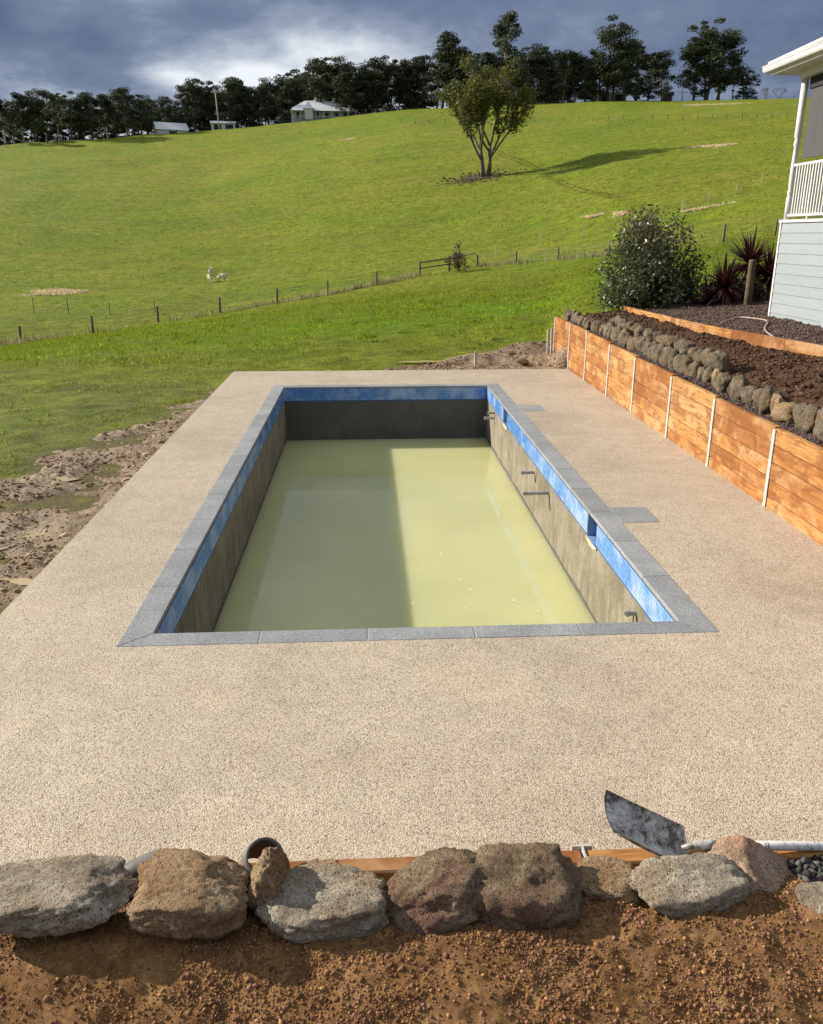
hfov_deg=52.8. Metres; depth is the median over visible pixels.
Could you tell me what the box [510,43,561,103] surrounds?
gum tree
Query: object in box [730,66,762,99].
gum tree
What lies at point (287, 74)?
gum tree
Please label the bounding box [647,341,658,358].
rock
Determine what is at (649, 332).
rock
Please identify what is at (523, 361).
rock
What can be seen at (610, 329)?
rock
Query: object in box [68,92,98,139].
gum tree
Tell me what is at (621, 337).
rock
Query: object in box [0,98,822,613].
hillside
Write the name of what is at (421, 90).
gum tree
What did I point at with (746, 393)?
rock
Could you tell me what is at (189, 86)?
gum tree
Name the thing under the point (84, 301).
stake fence
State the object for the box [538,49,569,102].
gum tree
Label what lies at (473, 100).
field tree
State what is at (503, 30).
gum tree
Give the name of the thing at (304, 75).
gum tree
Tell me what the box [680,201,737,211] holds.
straw strip
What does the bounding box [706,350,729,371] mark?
rock
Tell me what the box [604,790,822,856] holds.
shovel
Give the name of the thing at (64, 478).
puddle
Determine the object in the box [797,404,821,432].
rock
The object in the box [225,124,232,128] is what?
door
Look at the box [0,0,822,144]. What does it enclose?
sky
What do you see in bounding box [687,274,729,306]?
cordyline
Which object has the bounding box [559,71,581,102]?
gum tree
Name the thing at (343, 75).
gum tree
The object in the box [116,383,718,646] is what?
swimming pool
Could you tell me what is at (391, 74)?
gum tree
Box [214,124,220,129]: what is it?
door
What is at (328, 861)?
rock
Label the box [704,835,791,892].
rock
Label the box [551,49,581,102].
gum tree
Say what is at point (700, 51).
gum tree
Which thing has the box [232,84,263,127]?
gum tree
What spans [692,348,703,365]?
rock
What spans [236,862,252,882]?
rock
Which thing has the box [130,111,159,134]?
gum tree
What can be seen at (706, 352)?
rock
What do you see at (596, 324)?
rock
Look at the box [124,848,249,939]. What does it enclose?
rock
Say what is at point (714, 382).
rock
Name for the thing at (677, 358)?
rock
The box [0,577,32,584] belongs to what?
puddle
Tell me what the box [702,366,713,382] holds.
rock
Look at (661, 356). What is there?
rock
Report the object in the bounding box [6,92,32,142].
gum tree
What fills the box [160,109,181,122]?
gum tree
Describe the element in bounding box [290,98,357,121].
farmhouse
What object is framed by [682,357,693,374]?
rock
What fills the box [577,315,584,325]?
rock
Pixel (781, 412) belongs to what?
rock
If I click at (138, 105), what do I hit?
gum tree
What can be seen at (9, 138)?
gum tree
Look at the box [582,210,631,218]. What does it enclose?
straw strip
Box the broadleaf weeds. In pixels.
[44,285,508,353]
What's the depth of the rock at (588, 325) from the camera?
18.95 m
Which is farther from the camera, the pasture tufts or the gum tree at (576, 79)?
the gum tree at (576, 79)
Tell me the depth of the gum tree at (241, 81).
228.05 m
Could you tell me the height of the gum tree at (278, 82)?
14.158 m
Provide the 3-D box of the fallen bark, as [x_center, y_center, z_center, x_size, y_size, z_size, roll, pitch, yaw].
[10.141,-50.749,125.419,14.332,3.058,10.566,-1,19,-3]
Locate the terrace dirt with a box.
[0,876,822,1023]
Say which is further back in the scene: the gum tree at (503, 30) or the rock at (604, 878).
the gum tree at (503, 30)
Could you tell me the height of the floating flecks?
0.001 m
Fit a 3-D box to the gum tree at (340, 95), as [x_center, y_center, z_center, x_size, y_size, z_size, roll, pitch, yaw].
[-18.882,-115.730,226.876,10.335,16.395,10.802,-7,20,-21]
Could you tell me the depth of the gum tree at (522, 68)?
213.81 m
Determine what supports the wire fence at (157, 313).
on the hillside
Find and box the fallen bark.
[431,168,525,185]
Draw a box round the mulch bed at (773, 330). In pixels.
[642,297,822,344]
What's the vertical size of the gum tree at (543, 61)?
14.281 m
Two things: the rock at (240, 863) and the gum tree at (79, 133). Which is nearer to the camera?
the rock at (240, 863)
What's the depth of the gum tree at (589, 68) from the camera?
203.94 m
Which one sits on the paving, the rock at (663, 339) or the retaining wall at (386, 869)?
the retaining wall at (386, 869)
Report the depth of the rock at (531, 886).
2.66 m
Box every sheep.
[207,274,212,281]
[217,273,227,280]
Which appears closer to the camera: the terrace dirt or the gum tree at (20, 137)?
the terrace dirt
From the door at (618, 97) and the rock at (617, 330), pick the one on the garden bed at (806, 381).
the rock at (617, 330)
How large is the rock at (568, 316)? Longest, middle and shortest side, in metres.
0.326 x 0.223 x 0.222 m
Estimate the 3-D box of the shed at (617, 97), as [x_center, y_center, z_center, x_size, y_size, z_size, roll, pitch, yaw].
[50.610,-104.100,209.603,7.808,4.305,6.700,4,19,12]
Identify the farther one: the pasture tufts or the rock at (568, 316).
the pasture tufts
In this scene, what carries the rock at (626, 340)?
on the garden bed at (806, 381)
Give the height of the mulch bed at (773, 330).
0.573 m
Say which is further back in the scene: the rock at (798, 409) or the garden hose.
the garden hose
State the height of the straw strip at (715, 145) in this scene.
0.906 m
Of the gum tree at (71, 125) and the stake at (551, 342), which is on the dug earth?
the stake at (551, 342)
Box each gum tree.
[0,99,12,144]
[0,99,21,143]
[0,108,19,144]
[0,116,15,144]
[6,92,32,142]
[8,110,30,143]
[17,90,47,141]
[17,106,48,142]
[25,106,59,141]
[31,88,59,141]
[40,101,68,141]
[43,93,64,141]
[49,90,87,140]
[51,107,89,140]
[65,112,90,140]
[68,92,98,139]
[79,91,105,138]
[87,110,104,139]
[88,109,123,138]
[96,94,114,138]
[101,88,134,137]
[102,113,124,138]
[111,86,137,135]
[118,109,140,136]
[121,94,156,134]
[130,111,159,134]
[134,94,158,133]
[142,107,161,133]
[149,95,178,122]
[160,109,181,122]
[167,91,200,131]
[171,108,192,131]
[175,77,208,131]
[182,78,217,130]
[196,85,227,130]
[211,77,249,122]
[221,100,251,127]
[222,76,248,127]
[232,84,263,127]
[243,92,260,126]
[247,83,278,125]
[247,88,275,126]
[256,76,280,124]
[267,77,288,117]
[271,71,302,123]
[271,93,282,124]
[274,83,301,123]
[281,68,314,116]
[290,57,332,101]
[305,57,346,103]
[323,55,358,100]
[328,61,371,115]
[353,62,385,113]
[358,56,392,112]
[371,78,396,111]
[372,55,409,110]
[388,58,416,109]
[389,62,429,109]
[389,82,417,110]
[404,72,432,108]
[406,54,441,108]
[418,45,464,107]
[426,30,472,90]
[446,60,482,106]
[463,52,497,94]
[472,50,521,105]
[490,9,526,104]
[497,47,540,101]
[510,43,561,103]
[525,49,556,103]
[535,74,567,102]
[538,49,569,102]
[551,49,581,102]
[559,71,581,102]
[563,51,589,101]
[568,59,598,101]
[577,63,604,101]
[578,49,616,101]
[580,14,640,100]
[605,41,642,100]
[619,39,656,100]
[633,52,666,100]
[646,49,677,100]
[671,36,717,100]
[679,16,739,99]
[706,30,749,99]
[724,52,742,99]
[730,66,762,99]
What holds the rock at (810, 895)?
on the terrace dirt
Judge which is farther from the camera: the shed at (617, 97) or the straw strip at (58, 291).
the shed at (617, 97)
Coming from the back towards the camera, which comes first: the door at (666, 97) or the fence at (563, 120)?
the door at (666, 97)
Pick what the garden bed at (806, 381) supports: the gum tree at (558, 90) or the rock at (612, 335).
the rock at (612, 335)
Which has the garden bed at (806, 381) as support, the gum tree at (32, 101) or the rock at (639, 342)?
the rock at (639, 342)
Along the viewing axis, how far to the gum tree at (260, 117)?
250.41 m
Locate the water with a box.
[214,438,595,631]
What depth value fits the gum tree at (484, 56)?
223.37 m
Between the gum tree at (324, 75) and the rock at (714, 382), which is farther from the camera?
the gum tree at (324, 75)
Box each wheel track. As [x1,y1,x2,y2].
[496,152,621,200]
[498,150,621,197]
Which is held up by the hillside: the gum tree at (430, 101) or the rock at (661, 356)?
the gum tree at (430, 101)
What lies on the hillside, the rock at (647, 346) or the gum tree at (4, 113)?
the gum tree at (4, 113)
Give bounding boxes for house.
[762,37,822,327]
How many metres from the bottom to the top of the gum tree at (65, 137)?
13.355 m
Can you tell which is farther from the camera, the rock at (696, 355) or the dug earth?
the dug earth
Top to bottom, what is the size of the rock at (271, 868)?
0.265 m
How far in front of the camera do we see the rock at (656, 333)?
15.30 m
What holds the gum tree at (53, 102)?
on the hillside
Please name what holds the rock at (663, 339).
on the garden bed at (806, 381)
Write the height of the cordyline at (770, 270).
1.510 m
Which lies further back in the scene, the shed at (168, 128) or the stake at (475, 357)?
the shed at (168, 128)
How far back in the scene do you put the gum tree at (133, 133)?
242.07 m
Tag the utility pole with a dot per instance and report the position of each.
(215, 92)
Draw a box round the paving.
[0,369,822,865]
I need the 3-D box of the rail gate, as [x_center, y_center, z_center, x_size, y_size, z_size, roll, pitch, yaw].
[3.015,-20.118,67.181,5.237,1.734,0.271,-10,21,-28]
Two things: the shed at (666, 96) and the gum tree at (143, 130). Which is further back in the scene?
the gum tree at (143, 130)
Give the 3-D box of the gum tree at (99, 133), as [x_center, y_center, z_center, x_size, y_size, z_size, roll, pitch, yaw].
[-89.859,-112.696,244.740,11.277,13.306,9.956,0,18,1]
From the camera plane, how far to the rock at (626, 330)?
16.52 m
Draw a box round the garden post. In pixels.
[743,260,756,304]
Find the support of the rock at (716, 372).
on the garden bed at (806, 381)
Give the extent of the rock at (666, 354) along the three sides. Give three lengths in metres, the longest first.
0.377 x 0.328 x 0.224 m
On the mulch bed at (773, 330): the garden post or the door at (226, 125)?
the garden post
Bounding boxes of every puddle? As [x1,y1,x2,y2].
[0,525,41,549]
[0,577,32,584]
[14,476,78,485]
[399,360,444,361]
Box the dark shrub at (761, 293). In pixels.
[707,275,769,298]
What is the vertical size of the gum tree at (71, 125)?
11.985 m
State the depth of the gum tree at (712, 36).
197.36 m
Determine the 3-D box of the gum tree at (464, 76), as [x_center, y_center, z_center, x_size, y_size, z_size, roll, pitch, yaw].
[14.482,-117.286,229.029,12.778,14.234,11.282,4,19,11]
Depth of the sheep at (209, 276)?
76.52 m
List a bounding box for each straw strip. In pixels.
[16,287,89,296]
[331,138,356,141]
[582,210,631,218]
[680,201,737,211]
[683,102,751,105]
[685,143,736,147]
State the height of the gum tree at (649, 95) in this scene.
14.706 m
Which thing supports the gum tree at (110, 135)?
on the hillside
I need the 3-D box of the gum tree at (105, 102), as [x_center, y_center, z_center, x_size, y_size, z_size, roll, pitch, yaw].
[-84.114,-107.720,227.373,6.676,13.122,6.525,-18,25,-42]
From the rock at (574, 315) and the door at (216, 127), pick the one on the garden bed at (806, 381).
the rock at (574, 315)
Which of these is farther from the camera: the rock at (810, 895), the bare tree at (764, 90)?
the bare tree at (764, 90)
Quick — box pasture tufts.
[0,109,822,341]
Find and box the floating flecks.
[254,456,538,622]
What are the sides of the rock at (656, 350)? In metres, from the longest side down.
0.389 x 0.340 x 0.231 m
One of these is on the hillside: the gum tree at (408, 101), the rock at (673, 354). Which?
the gum tree at (408, 101)
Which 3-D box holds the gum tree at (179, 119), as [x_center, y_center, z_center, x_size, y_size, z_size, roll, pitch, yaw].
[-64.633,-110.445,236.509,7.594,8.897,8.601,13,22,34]
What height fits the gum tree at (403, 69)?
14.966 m
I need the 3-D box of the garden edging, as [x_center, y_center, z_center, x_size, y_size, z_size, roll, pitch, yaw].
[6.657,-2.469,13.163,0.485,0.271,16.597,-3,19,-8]
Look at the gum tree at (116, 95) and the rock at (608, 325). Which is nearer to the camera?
the rock at (608, 325)
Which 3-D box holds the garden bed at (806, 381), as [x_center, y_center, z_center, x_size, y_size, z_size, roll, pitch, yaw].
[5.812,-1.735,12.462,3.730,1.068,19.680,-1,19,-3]
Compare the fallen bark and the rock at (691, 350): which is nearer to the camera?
the rock at (691, 350)
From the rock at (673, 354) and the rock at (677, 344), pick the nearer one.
the rock at (673, 354)
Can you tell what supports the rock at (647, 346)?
on the garden bed at (806, 381)
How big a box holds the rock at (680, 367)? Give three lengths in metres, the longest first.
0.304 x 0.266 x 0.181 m
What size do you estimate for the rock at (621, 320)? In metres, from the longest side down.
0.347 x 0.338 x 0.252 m
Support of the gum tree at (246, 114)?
on the hillside
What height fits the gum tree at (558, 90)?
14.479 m
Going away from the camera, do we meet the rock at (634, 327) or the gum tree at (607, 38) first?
the rock at (634, 327)
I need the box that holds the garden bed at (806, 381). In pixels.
[573,311,822,446]
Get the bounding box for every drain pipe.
[124,848,160,890]
[240,837,283,873]
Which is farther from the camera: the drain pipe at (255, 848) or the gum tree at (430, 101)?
the gum tree at (430, 101)
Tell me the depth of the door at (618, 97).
206.37 m
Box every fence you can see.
[1,108,382,146]
[2,261,420,341]
[2,297,155,314]
[427,113,786,123]
[476,220,777,266]
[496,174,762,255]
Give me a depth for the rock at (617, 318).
17.75 m
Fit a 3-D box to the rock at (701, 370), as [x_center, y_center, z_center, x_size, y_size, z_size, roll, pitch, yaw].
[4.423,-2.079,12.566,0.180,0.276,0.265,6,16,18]
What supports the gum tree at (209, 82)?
on the hillside
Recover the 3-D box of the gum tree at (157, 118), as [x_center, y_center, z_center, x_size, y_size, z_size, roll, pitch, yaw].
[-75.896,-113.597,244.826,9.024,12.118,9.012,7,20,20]
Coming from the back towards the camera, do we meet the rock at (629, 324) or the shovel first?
the rock at (629, 324)
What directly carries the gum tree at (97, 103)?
on the hillside
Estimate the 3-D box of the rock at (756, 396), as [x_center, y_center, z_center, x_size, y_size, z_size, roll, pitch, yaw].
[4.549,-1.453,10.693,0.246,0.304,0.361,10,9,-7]
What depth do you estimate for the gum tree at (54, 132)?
236.54 m
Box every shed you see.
[152,122,188,133]
[210,121,235,129]
[596,91,625,100]
[661,92,673,100]
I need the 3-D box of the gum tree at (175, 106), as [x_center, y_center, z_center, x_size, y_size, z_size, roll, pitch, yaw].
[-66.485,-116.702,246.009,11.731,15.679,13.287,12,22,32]
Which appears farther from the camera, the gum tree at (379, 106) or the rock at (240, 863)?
the gum tree at (379, 106)
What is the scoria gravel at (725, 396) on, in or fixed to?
on the garden bed at (806, 381)
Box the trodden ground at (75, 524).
[0,391,213,607]
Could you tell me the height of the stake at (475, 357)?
0.477 m
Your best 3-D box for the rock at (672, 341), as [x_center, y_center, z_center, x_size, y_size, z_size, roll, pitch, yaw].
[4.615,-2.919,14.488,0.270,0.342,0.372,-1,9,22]
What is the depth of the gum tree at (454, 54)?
212.83 m
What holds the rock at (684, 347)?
on the garden bed at (806, 381)
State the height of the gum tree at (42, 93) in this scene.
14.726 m
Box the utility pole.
[211,89,219,129]
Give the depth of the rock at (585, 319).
19.21 m
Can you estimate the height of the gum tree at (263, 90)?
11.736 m
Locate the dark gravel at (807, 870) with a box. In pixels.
[786,854,822,882]
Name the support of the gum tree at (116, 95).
on the hillside
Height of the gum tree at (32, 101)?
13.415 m
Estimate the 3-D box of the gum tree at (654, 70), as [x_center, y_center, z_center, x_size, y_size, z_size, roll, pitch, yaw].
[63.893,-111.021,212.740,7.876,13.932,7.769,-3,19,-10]
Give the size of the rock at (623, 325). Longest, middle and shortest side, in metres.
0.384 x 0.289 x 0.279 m
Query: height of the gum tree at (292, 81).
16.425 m
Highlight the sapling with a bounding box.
[442,240,469,271]
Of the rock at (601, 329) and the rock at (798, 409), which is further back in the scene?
the rock at (601, 329)
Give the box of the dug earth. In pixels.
[386,342,566,369]
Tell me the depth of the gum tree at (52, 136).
236.49 m
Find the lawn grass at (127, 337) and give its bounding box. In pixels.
[0,233,778,475]
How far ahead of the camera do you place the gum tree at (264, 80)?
234.69 m
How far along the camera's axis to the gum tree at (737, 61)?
196.16 m
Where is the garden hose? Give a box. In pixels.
[721,317,774,336]
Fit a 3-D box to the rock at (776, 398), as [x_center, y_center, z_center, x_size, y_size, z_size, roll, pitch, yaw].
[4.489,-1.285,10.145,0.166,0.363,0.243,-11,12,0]
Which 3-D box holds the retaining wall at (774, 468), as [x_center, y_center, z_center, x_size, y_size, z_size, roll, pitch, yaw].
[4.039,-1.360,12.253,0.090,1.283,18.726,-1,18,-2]
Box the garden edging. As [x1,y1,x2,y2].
[623,306,822,356]
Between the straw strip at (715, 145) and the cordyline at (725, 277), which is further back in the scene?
the straw strip at (715, 145)
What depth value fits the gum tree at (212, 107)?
229.71 m
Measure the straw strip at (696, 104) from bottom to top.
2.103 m
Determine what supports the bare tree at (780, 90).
on the hillside
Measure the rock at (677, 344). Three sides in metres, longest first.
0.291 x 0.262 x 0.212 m
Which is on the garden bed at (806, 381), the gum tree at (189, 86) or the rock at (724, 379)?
the rock at (724, 379)
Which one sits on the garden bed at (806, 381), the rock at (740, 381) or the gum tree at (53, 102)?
the rock at (740, 381)
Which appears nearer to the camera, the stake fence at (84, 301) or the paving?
the paving
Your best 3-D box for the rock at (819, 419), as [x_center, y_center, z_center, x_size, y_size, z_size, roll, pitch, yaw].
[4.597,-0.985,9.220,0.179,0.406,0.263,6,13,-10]
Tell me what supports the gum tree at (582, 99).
on the hillside
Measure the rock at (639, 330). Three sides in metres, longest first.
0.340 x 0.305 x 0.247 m
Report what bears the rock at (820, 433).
on the garden bed at (806, 381)
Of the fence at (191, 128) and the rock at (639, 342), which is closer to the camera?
the rock at (639, 342)
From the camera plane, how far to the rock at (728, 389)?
11.46 m
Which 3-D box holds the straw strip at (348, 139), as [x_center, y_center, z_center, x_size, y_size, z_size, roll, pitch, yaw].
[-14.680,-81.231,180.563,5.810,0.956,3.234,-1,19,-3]
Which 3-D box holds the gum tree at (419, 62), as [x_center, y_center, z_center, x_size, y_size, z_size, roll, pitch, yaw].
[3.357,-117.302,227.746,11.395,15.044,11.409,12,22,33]
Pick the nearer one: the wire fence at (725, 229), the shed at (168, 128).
the wire fence at (725, 229)
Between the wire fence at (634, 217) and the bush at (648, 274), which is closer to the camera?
the bush at (648, 274)
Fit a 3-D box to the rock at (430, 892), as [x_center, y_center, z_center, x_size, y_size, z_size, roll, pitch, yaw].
[0.106,1.265,2.720,0.420,0.234,0.310,-1,19,-3]
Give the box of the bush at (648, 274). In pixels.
[584,202,717,311]
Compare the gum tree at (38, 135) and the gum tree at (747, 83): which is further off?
the gum tree at (38, 135)
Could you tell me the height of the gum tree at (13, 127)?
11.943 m
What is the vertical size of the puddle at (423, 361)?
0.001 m
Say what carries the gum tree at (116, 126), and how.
on the hillside
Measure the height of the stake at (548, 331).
0.967 m
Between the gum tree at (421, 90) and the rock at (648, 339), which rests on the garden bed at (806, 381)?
the rock at (648, 339)
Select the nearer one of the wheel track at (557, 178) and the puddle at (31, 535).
the puddle at (31, 535)
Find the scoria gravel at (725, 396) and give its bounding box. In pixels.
[568,320,822,445]
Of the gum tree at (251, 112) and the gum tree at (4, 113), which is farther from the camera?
the gum tree at (251, 112)
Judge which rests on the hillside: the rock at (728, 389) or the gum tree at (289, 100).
the gum tree at (289, 100)
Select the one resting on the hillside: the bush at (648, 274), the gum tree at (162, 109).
the gum tree at (162, 109)
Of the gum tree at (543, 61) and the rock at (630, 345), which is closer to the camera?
the rock at (630, 345)
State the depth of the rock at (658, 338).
15.01 m
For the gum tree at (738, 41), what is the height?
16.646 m
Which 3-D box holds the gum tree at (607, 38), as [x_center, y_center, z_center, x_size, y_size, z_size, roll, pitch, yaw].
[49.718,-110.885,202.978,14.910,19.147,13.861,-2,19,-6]
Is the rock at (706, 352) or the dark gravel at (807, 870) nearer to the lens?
the dark gravel at (807, 870)
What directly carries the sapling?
on the hillside
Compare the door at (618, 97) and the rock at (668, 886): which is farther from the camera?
the door at (618, 97)
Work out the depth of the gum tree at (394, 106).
241.06 m
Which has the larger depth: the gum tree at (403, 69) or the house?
the gum tree at (403, 69)
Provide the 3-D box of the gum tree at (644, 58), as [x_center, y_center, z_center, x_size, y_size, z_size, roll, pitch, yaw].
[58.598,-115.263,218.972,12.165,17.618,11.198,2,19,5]
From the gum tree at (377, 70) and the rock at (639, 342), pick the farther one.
the gum tree at (377, 70)
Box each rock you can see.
[0,853,138,937]
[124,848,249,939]
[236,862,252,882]
[247,847,290,912]
[255,863,388,944]
[293,858,341,867]
[384,847,483,935]
[475,842,584,930]
[516,358,528,364]
[564,309,571,319]
[566,312,571,320]
[571,311,581,321]
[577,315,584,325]
[577,855,640,904]
[583,317,589,327]
[585,319,592,330]
[592,319,600,332]
[599,324,605,334]
[602,321,615,336]
[607,326,616,337]
[610,326,618,340]
[614,315,626,324]
[614,326,622,340]
[616,318,627,325]
[617,322,626,328]
[617,332,629,345]
[620,328,629,332]
[623,334,633,347]
[626,320,635,328]
[626,336,638,349]
[628,852,750,917]
[630,323,643,335]
[634,326,645,336]
[634,335,647,350]
[641,336,652,351]
[643,342,651,355]
[644,328,655,338]
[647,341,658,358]
[651,343,664,363]
[653,331,663,340]
[655,334,666,342]
[658,346,677,363]
[660,335,671,346]
[662,348,676,367]
[667,335,680,352]
[668,350,677,369]
[673,354,691,370]
[674,338,687,351]
[677,357,685,372]
[679,341,696,353]
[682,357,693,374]
[687,346,702,357]
[687,361,701,376]
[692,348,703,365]
[697,366,707,379]
[701,348,718,365]
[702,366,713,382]
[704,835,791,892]
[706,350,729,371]
[711,368,720,381]
[712,375,717,387]
[716,372,731,393]
[727,375,737,393]
[730,374,752,400]
[740,385,758,402]
[752,388,764,406]
[758,386,782,414]
[770,393,784,410]
[770,402,796,422]
[792,402,807,426]
[795,881,822,914]
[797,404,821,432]
[813,407,822,434]
[817,420,822,438]
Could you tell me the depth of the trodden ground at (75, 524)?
10.62 m
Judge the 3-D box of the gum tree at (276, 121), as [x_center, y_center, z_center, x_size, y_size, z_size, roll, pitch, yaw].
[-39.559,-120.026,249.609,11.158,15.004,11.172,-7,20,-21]
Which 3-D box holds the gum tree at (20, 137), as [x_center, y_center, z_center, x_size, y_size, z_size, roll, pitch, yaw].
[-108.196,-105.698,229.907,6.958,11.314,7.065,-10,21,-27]
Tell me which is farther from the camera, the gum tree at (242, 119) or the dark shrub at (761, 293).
the gum tree at (242, 119)
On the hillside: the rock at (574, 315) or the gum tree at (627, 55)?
the gum tree at (627, 55)
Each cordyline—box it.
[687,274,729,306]
[692,253,746,306]
[708,226,775,292]
[735,241,775,301]
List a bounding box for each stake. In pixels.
[474,351,476,364]
[546,329,549,354]
[550,328,552,353]
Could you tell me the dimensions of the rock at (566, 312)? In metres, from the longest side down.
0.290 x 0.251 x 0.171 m
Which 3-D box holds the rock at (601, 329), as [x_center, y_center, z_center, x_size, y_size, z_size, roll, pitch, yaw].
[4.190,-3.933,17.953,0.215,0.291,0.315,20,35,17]
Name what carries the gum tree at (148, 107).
on the hillside
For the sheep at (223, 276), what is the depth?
76.23 m
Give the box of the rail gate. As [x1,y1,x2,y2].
[421,252,476,270]
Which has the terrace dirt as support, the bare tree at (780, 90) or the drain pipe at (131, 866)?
the drain pipe at (131, 866)
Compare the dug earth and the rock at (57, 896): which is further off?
the dug earth
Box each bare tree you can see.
[760,88,769,98]
[772,86,786,98]
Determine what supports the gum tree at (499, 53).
on the hillside
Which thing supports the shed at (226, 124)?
on the hillside
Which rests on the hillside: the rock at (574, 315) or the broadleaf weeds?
the broadleaf weeds
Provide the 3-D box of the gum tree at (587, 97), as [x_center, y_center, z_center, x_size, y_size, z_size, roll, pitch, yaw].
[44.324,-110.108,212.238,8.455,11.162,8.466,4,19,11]
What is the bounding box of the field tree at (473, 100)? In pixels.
[435,50,541,176]
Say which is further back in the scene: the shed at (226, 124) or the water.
the shed at (226, 124)
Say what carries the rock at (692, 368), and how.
on the garden bed at (806, 381)
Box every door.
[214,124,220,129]
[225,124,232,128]
[615,94,622,100]
[663,94,671,100]
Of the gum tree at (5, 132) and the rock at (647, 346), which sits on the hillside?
the gum tree at (5, 132)
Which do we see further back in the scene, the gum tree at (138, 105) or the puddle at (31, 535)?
the gum tree at (138, 105)
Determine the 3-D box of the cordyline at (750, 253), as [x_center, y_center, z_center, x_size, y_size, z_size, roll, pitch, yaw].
[8.336,-6.117,20.373,2.051,1.918,2.031,16,24,40]
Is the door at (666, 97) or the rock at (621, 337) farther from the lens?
the door at (666, 97)
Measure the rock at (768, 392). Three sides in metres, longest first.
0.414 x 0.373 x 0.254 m
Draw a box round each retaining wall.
[131,844,822,897]
[553,317,822,545]

